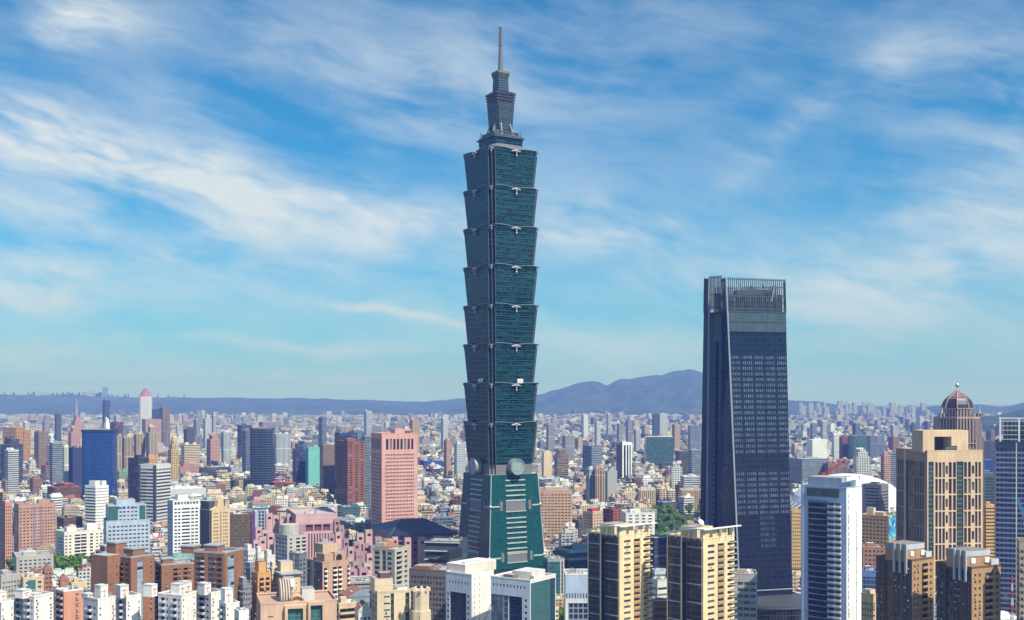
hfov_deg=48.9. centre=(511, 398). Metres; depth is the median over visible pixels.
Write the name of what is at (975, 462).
window
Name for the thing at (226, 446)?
office tower
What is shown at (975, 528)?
window
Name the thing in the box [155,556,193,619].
apartment tower
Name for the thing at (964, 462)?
window
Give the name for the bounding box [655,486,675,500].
apartment block
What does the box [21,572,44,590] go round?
building
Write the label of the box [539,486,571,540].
office block
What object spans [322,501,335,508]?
building
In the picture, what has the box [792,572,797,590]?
apartment block
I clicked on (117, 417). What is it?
apartment tower
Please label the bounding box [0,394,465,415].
hills
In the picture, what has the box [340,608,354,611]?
window
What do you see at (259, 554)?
apartment tower
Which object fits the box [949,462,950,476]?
window
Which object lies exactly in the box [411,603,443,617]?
window
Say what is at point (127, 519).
office block
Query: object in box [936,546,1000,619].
apartment tower
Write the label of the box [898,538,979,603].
window
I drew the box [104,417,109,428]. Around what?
apartment tower
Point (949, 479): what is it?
window
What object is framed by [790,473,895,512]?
arched building
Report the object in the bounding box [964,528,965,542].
window
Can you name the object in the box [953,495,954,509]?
window
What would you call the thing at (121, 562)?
apartment tower
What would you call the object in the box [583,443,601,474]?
office tower
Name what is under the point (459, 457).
office tower
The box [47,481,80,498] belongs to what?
apartment block
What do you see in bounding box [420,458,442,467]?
apartment block
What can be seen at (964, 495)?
window
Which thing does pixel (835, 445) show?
apartment tower
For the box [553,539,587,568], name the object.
mall block
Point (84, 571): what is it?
building
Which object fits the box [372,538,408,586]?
apartment tower
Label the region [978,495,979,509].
window
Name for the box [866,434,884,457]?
office tower
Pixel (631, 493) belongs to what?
apartment block
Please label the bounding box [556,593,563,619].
building
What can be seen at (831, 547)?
apartment tower
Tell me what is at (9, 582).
apartment block
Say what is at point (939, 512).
window
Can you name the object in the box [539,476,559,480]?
building
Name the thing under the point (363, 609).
building
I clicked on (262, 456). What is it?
office tower
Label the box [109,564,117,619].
window
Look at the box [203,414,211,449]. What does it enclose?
apartment tower
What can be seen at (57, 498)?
office block
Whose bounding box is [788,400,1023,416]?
hills
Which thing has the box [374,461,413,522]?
window
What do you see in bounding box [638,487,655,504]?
office block
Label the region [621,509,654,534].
office block
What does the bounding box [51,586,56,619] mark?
apartment block
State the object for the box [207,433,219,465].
apartment tower
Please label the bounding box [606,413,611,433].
office tower
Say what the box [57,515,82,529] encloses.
apartment block
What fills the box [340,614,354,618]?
window
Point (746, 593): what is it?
office block
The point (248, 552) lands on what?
apartment tower
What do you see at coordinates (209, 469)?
office block
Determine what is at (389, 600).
apartment tower
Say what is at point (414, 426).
apartment tower
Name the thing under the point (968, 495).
window
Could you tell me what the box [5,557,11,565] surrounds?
tree
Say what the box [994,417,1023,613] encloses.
office tower
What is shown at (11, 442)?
office tower
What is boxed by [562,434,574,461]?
office tower
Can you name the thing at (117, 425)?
office tower
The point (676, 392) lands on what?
hills
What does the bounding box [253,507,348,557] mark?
exhibition hall
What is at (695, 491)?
apartment block
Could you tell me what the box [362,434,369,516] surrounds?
office tower
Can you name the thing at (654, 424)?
office tower
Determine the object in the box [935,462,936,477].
window
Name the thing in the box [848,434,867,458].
office tower
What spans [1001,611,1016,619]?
building
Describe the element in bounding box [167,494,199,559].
hotel
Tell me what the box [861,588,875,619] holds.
apartment block
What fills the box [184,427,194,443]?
apartment tower
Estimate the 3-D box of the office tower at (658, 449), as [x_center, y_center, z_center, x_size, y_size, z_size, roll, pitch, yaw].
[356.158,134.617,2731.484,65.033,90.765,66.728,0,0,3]
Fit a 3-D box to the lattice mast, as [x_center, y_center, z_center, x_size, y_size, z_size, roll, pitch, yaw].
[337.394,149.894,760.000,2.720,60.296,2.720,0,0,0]
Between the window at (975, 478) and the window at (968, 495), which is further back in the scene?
the window at (975, 478)
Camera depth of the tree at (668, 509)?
1703.88 m
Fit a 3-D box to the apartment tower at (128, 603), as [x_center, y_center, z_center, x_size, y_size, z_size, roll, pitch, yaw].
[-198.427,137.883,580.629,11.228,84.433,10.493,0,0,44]
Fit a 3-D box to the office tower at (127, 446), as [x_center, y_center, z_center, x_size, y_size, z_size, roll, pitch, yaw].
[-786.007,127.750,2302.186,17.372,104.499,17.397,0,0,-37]
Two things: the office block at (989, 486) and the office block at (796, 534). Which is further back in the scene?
the office block at (989, 486)
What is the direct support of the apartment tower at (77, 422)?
on the ground
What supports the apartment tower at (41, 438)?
on the ground
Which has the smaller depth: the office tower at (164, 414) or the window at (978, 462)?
the window at (978, 462)
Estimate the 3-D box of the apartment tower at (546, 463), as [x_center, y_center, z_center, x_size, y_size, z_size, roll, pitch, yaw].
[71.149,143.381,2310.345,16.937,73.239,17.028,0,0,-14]
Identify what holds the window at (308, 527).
in the exhibition hall at (319, 524)
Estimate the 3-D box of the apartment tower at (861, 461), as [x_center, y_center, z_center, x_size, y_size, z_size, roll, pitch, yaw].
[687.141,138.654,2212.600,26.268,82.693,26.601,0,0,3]
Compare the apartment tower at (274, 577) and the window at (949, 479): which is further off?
the window at (949, 479)
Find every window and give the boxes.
[27,580,35,589]
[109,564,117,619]
[306,525,312,530]
[314,524,320,530]
[323,524,329,529]
[336,554,341,559]
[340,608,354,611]
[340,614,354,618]
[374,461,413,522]
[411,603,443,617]
[542,518,570,539]
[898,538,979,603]
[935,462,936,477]
[935,479,936,493]
[935,495,936,510]
[935,512,936,526]
[935,528,936,543]
[935,545,936,559]
[939,462,940,476]
[939,479,940,493]
[939,495,940,509]
[939,512,940,526]
[939,528,940,542]
[939,545,940,559]
[942,462,943,476]
[942,479,943,493]
[942,495,943,509]
[942,512,943,526]
[942,528,943,542]
[942,545,943,559]
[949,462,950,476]
[949,479,950,493]
[949,495,950,509]
[949,512,950,526]
[949,528,950,542]
[953,462,954,476]
[953,479,954,493]
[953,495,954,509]
[953,512,954,526]
[953,528,954,542]
[964,462,965,476]
[964,479,965,493]
[964,495,965,509]
[964,511,965,525]
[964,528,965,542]
[968,462,969,476]
[968,478,969,493]
[968,495,969,509]
[968,511,969,525]
[968,528,969,542]
[975,462,976,476]
[975,478,976,492]
[975,495,976,509]
[975,511,976,525]
[975,528,976,542]
[978,462,979,476]
[978,478,979,492]
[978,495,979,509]
[978,511,979,525]
[978,528,979,542]
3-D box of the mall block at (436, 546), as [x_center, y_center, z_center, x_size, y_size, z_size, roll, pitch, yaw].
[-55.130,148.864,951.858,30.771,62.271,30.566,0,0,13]
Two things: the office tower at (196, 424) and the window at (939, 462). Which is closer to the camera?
the window at (939, 462)
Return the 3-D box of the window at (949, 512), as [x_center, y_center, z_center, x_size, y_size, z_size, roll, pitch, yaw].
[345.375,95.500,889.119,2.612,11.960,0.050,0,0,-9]
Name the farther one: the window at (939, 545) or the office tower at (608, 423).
the office tower at (608, 423)
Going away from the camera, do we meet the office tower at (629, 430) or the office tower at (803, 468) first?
the office tower at (803, 468)
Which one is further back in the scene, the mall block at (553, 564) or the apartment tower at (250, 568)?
the mall block at (553, 564)
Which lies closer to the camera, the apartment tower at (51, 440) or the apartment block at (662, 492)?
the apartment block at (662, 492)
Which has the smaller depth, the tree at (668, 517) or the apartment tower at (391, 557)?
the apartment tower at (391, 557)
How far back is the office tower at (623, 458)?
2206.68 m
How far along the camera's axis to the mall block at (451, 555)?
906.04 m
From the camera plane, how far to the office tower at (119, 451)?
2403.18 m
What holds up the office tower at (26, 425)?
on the ground
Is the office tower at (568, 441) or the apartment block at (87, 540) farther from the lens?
the office tower at (568, 441)
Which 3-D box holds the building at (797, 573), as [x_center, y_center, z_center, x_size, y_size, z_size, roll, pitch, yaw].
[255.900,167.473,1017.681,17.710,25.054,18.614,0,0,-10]
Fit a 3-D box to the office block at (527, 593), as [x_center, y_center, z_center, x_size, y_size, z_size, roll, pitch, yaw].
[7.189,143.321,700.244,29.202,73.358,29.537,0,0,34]
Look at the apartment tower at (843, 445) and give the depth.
2951.36 m
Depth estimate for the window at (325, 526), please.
1141.39 m
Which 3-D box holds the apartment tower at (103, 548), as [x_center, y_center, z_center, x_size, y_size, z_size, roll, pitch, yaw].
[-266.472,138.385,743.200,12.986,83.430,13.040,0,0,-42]
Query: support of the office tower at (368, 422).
on the ground
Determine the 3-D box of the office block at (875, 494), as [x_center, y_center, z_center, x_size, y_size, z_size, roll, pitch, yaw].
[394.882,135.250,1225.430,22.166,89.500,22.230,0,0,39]
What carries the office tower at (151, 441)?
on the ground
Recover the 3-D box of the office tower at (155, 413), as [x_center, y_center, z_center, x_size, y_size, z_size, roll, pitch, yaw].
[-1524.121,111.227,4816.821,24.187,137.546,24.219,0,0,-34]
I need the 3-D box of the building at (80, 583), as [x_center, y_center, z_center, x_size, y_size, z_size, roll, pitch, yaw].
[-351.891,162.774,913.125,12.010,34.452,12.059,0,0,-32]
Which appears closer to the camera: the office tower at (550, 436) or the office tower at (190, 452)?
the office tower at (190, 452)
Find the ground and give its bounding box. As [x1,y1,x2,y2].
[3,405,1010,589]
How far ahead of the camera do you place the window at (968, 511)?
891.85 m
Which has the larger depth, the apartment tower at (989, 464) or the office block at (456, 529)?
the apartment tower at (989, 464)
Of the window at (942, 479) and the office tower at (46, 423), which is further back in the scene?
the office tower at (46, 423)
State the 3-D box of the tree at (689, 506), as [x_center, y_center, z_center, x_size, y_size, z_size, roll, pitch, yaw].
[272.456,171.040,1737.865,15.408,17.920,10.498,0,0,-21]
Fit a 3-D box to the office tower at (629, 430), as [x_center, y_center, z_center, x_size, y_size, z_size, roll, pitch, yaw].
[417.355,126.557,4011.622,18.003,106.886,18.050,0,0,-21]
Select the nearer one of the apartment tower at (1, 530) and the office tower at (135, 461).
the apartment tower at (1, 530)
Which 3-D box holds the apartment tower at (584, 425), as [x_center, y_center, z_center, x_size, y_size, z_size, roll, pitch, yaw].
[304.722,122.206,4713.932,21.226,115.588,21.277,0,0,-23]
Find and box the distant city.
[0,410,1016,613]
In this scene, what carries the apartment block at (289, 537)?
on the ground
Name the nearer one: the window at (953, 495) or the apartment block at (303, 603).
the apartment block at (303, 603)
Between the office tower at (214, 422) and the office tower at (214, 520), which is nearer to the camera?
the office tower at (214, 520)
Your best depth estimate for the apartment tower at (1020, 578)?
559.88 m
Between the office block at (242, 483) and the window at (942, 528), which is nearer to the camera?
the window at (942, 528)
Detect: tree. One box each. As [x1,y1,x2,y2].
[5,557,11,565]
[8,558,13,570]
[53,560,67,568]
[60,555,71,565]
[68,563,79,571]
[69,554,82,563]
[655,522,663,528]
[659,506,665,513]
[664,513,674,520]
[666,507,673,513]
[667,521,676,530]
[673,513,679,519]
[685,503,693,509]
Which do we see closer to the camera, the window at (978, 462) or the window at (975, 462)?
the window at (975, 462)
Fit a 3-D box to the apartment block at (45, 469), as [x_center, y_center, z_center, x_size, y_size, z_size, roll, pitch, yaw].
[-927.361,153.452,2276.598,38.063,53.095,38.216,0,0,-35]
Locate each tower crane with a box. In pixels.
[821,458,846,474]
[1016,498,1023,518]
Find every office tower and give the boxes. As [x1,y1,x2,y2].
[0,437,22,481]
[5,448,18,493]
[23,421,29,429]
[43,414,49,438]
[49,441,62,485]
[55,413,60,440]
[63,445,68,482]
[74,400,77,418]
[81,428,117,499]
[102,400,109,427]
[110,421,122,436]
[117,434,121,470]
[122,435,132,470]
[128,454,148,501]
[134,431,144,456]
[139,463,170,525]
[146,424,157,456]
[152,408,158,418]
[159,407,169,446]
[181,442,199,465]
[193,419,199,436]
[200,497,229,548]
[212,412,215,434]
[221,430,230,466]
[237,423,251,458]
[242,428,249,471]
[249,427,274,487]
[259,420,275,433]
[274,432,290,464]
[292,441,304,484]
[319,416,326,446]
[320,442,334,494]
[334,430,356,489]
[336,438,364,504]
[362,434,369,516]
[364,410,371,435]
[371,426,417,544]
[454,441,464,475]
[546,423,554,450]
[554,448,567,477]
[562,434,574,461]
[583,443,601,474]
[586,466,593,502]
[593,465,604,501]
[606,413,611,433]
[616,441,631,478]
[617,423,623,441]
[626,419,632,443]
[645,435,673,465]
[652,414,657,435]
[688,424,700,449]
[688,448,700,475]
[790,456,827,484]
[810,422,816,438]
[820,421,826,438]
[824,461,846,474]
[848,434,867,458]
[852,422,859,434]
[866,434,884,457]
[887,450,895,484]
[896,430,982,603]
[933,378,983,547]
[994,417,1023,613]
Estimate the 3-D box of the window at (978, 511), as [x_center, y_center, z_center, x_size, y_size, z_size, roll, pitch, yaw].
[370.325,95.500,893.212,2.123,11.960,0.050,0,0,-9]
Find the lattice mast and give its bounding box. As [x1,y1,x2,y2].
[1010,576,1013,619]
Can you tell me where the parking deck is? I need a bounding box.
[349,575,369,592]
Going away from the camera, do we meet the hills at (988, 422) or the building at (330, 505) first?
the building at (330, 505)
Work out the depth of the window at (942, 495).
888.26 m
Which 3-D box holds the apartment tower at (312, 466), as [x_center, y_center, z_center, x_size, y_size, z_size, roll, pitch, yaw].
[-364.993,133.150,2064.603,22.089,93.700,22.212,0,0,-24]
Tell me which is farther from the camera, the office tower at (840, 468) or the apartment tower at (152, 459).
the office tower at (840, 468)
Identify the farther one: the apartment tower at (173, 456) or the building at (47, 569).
the apartment tower at (173, 456)
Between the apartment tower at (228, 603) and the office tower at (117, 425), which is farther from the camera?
the office tower at (117, 425)
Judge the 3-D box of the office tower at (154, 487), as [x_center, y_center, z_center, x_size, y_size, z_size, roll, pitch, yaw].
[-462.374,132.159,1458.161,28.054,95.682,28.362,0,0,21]
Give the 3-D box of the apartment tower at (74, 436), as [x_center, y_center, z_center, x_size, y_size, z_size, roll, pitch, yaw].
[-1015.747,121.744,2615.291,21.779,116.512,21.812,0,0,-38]
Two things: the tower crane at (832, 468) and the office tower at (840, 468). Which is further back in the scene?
the office tower at (840, 468)
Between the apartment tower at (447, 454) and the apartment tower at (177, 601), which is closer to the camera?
the apartment tower at (177, 601)
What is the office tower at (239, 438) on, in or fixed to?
on the ground
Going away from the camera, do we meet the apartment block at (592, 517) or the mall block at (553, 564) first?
the mall block at (553, 564)
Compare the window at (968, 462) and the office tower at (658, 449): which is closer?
the window at (968, 462)
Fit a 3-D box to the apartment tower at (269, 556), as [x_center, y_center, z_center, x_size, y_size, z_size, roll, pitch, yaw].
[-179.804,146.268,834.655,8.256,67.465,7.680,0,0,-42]
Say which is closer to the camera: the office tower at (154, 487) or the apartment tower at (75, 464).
the office tower at (154, 487)
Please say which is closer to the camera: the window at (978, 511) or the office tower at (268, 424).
the window at (978, 511)
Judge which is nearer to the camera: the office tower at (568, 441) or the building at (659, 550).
the building at (659, 550)
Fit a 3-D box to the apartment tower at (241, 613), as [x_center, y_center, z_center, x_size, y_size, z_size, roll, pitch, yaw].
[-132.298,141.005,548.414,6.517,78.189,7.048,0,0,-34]
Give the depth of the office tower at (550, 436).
3504.21 m
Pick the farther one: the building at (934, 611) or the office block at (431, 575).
the building at (934, 611)
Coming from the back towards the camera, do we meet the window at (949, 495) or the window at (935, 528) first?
the window at (949, 495)
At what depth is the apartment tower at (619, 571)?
629.89 m
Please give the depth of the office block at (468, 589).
724.08 m
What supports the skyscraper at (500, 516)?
on the ground
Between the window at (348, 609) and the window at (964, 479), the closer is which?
the window at (348, 609)
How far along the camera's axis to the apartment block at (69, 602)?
624.30 m
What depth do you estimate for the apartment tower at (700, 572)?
610.12 m
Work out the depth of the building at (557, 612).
854.40 m
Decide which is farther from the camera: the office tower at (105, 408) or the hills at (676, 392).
the hills at (676, 392)
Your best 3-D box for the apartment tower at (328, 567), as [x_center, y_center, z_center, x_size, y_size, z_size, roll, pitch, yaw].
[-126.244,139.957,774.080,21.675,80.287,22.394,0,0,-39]
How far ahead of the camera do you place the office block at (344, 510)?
1487.42 m
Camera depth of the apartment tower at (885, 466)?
1901.41 m
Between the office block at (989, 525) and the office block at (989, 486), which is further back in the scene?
the office block at (989, 486)
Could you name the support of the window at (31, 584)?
in the building at (32, 580)
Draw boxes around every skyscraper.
[139,386,151,431]
[459,24,545,574]
[700,275,800,619]
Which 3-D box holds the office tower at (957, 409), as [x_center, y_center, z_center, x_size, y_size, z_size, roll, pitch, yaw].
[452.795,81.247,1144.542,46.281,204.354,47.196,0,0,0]
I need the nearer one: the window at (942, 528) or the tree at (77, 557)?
the window at (942, 528)
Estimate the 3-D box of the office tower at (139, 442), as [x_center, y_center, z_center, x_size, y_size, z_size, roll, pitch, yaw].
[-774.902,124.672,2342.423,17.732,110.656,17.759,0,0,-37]
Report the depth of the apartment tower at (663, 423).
4604.84 m
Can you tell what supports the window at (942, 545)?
in the office tower at (938, 492)
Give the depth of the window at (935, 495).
887.29 m
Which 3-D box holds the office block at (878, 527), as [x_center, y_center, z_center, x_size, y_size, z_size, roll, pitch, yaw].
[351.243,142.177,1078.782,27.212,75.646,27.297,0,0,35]
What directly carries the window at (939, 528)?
in the office tower at (938, 492)
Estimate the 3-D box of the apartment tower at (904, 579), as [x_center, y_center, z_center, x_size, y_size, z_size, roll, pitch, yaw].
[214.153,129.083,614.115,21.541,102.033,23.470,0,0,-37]
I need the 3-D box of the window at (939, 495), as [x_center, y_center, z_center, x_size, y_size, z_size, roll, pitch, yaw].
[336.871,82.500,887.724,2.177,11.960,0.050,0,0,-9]
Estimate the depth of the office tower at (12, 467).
1905.96 m
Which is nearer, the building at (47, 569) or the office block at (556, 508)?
the building at (47, 569)
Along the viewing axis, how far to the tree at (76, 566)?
1121.88 m
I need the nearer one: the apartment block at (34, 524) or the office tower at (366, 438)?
the apartment block at (34, 524)
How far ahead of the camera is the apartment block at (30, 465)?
2456.53 m
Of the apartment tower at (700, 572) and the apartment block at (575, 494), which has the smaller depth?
the apartment tower at (700, 572)
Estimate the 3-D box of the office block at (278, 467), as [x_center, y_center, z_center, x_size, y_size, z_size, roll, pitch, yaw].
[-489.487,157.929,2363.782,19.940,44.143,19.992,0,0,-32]
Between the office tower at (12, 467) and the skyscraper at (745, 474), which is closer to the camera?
the skyscraper at (745, 474)
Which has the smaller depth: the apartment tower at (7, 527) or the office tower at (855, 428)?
the apartment tower at (7, 527)
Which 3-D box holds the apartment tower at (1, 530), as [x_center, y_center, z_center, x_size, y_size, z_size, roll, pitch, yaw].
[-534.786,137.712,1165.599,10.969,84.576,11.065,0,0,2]
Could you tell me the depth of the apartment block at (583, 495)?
1763.88 m
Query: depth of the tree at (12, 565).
1127.83 m
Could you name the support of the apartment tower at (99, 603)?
on the ground
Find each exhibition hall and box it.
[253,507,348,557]
[340,518,457,575]
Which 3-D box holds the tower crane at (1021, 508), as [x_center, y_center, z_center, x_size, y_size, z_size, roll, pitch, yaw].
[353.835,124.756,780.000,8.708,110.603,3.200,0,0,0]
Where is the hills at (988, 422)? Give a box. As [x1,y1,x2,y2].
[982,409,1023,432]
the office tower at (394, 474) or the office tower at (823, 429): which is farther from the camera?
the office tower at (823, 429)
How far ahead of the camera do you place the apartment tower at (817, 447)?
2852.82 m
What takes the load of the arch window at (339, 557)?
in the apartment tower at (328, 567)
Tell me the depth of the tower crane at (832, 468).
1328.98 m
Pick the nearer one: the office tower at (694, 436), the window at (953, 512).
the window at (953, 512)
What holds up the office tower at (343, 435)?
on the ground
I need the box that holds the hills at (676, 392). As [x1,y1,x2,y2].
[455,369,702,414]
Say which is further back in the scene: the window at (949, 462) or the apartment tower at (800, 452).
the apartment tower at (800, 452)
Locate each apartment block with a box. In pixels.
[0,569,20,599]
[3,479,6,492]
[14,499,55,551]
[14,550,53,576]
[26,457,35,472]
[30,475,41,493]
[41,462,48,477]
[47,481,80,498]
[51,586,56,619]
[54,585,90,619]
[55,523,102,556]
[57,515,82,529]
[117,469,127,481]
[171,485,205,498]
[179,462,198,475]
[256,576,336,619]
[271,478,296,489]
[275,523,305,564]
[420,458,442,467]
[572,492,580,497]
[581,490,585,499]
[583,508,601,533]
[617,488,637,500]
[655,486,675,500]
[679,486,700,509]
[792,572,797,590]
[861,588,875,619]
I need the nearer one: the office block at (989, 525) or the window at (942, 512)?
the window at (942, 512)
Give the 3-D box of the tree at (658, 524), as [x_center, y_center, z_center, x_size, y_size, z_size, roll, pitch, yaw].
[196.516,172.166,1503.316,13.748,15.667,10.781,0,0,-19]
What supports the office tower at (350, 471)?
on the ground
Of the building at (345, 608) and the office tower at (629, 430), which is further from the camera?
the office tower at (629, 430)
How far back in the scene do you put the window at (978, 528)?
893.26 m
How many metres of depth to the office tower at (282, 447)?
2657.76 m
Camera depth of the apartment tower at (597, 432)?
3804.56 m
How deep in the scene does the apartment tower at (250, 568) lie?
761.04 m
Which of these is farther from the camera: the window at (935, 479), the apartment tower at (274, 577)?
the window at (935, 479)
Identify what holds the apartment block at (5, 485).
on the ground
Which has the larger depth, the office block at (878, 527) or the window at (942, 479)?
the office block at (878, 527)
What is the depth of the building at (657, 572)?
800.93 m
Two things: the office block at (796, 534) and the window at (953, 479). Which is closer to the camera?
the window at (953, 479)
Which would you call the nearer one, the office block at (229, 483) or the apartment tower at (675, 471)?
the apartment tower at (675, 471)
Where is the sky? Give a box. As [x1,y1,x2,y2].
[0,0,1023,404]
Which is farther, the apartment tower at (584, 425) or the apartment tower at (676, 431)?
the apartment tower at (584, 425)
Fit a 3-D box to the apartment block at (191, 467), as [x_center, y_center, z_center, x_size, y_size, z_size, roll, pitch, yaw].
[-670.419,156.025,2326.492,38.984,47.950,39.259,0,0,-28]
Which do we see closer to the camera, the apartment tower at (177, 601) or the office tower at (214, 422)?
the apartment tower at (177, 601)
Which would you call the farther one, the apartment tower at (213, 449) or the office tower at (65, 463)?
the apartment tower at (213, 449)
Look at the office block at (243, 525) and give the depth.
1184.98 m
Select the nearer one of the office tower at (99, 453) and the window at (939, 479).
the window at (939, 479)
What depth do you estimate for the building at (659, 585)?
722.33 m
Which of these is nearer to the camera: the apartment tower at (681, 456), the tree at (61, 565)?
the tree at (61, 565)
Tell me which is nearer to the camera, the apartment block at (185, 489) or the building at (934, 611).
the building at (934, 611)
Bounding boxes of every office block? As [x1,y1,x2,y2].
[49,493,62,509]
[85,480,108,526]
[103,498,149,552]
[199,465,228,477]
[210,478,233,489]
[230,509,265,547]
[234,478,249,492]
[274,463,284,472]
[337,504,359,517]
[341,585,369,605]
[348,529,357,540]
[409,563,446,619]
[446,557,495,619]
[452,527,458,535]
[491,567,555,619]
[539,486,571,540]
[564,568,587,619]
[603,506,621,522]
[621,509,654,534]
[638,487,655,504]
[680,473,699,488]
[734,568,756,619]
[791,507,800,567]
[862,481,888,513]
[862,507,895,545]
[984,470,994,503]
[984,502,994,557]
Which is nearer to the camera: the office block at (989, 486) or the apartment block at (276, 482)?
the office block at (989, 486)
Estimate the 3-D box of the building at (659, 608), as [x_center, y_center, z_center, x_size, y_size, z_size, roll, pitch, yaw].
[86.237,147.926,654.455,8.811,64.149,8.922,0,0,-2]
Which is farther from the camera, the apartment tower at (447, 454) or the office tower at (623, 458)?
the apartment tower at (447, 454)
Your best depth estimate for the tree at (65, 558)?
1140.95 m
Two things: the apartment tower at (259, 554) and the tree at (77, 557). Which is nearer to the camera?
the apartment tower at (259, 554)
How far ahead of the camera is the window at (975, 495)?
892.83 m
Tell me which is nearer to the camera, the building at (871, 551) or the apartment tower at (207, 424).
the building at (871, 551)
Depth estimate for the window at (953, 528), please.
889.78 m
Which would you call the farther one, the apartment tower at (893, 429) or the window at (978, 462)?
the apartment tower at (893, 429)
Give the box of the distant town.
[3,387,933,418]
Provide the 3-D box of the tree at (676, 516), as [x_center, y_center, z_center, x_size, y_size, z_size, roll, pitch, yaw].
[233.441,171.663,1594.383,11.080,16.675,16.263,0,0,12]
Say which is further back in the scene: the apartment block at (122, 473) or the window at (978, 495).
the apartment block at (122, 473)
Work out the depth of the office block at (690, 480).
1851.06 m
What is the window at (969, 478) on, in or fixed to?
in the office tower at (938, 492)
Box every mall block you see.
[424,536,467,562]
[428,547,461,563]
[543,555,564,593]
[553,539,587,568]
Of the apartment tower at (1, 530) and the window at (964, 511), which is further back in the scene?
the apartment tower at (1, 530)
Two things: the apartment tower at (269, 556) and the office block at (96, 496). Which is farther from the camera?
the office block at (96, 496)
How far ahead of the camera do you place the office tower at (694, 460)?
2252.41 m
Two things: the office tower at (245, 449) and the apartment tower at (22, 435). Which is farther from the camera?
the apartment tower at (22, 435)
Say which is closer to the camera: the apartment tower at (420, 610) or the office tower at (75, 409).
the apartment tower at (420, 610)
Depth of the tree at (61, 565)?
1124.49 m
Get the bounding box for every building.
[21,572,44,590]
[42,563,53,591]
[58,573,68,587]
[69,578,86,588]
[78,559,90,588]
[158,539,166,545]
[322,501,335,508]
[337,596,355,619]
[354,599,371,619]
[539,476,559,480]
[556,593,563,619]
[556,605,558,619]
[650,534,666,597]
[651,576,666,619]
[652,568,665,577]
[652,597,666,619]
[792,570,800,587]
[862,542,884,567]
[862,565,875,591]
[934,604,935,619]
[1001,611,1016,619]
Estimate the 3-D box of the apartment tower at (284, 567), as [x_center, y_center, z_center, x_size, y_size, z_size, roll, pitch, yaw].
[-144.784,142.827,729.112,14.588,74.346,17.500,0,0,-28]
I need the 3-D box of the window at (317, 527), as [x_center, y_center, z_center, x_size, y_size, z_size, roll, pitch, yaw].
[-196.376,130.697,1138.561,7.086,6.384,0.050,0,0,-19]
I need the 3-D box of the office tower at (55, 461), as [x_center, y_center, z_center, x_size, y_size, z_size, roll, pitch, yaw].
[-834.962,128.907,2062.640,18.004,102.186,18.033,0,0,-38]
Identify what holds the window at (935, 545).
in the office tower at (938, 492)
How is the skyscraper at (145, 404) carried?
on the ground
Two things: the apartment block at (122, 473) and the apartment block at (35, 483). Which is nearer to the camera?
the apartment block at (35, 483)
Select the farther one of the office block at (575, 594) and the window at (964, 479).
the window at (964, 479)
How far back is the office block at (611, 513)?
1356.35 m
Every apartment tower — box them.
[0,492,2,569]
[0,590,13,619]
[3,425,30,462]
[3,498,11,568]
[13,588,53,619]
[34,430,48,469]
[47,433,54,461]
[68,426,80,446]
[69,446,81,484]
[72,415,81,437]
[81,583,115,619]
[91,540,154,619]
[95,544,106,552]
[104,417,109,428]
[114,414,120,421]
[115,583,140,619]
[142,418,161,446]
[143,582,196,619]
[148,455,157,462]
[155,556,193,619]
[168,439,178,481]
[178,580,220,619]
[180,543,243,600]
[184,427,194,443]
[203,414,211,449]
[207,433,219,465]
[217,587,239,619]
[234,607,248,619]
[238,576,250,619]
[243,544,255,576]
[246,561,254,619]
[252,560,270,619]
[255,546,263,560]
[264,549,275,570]
[269,561,277,591]
[275,559,302,591]
[289,550,306,585]
[305,445,319,485]
[307,541,349,598]
[369,571,410,619]
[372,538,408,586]
[410,418,419,453]
[411,586,430,619]
[441,418,447,449]
[444,438,450,476]
[542,450,551,476]
[581,414,587,437]
[581,521,656,619]
[594,421,600,445]
[604,468,616,501]
[634,429,640,451]
[657,413,667,435]
[659,524,740,619]
[670,461,681,489]
[672,423,679,449]
[675,449,687,474]
[794,447,806,457]
[801,475,861,619]
[807,438,826,457]
[832,433,838,458]
[839,435,847,458]
[853,448,869,475]
[876,540,933,619]
[881,452,890,483]
[890,424,897,436]
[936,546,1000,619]
[984,439,994,460]
[984,459,994,471]
[1016,537,1023,619]
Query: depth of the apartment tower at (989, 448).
2498.34 m
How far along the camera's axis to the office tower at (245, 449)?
2504.99 m
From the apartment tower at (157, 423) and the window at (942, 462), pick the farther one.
the apartment tower at (157, 423)
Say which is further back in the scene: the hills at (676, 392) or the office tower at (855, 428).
the hills at (676, 392)
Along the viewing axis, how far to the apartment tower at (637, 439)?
3303.16 m
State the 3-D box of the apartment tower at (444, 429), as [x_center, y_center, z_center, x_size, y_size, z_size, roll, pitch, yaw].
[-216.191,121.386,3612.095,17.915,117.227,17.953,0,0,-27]
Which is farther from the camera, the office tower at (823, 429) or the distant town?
the distant town
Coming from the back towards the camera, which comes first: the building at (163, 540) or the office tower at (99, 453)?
the office tower at (99, 453)
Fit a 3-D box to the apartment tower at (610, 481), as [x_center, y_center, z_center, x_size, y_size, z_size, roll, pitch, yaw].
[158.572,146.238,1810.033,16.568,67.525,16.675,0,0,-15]
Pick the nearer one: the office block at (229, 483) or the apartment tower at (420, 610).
the apartment tower at (420, 610)
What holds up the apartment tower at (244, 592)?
on the ground
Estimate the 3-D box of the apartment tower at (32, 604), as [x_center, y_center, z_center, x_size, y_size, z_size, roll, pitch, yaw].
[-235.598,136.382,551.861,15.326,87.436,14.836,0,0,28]

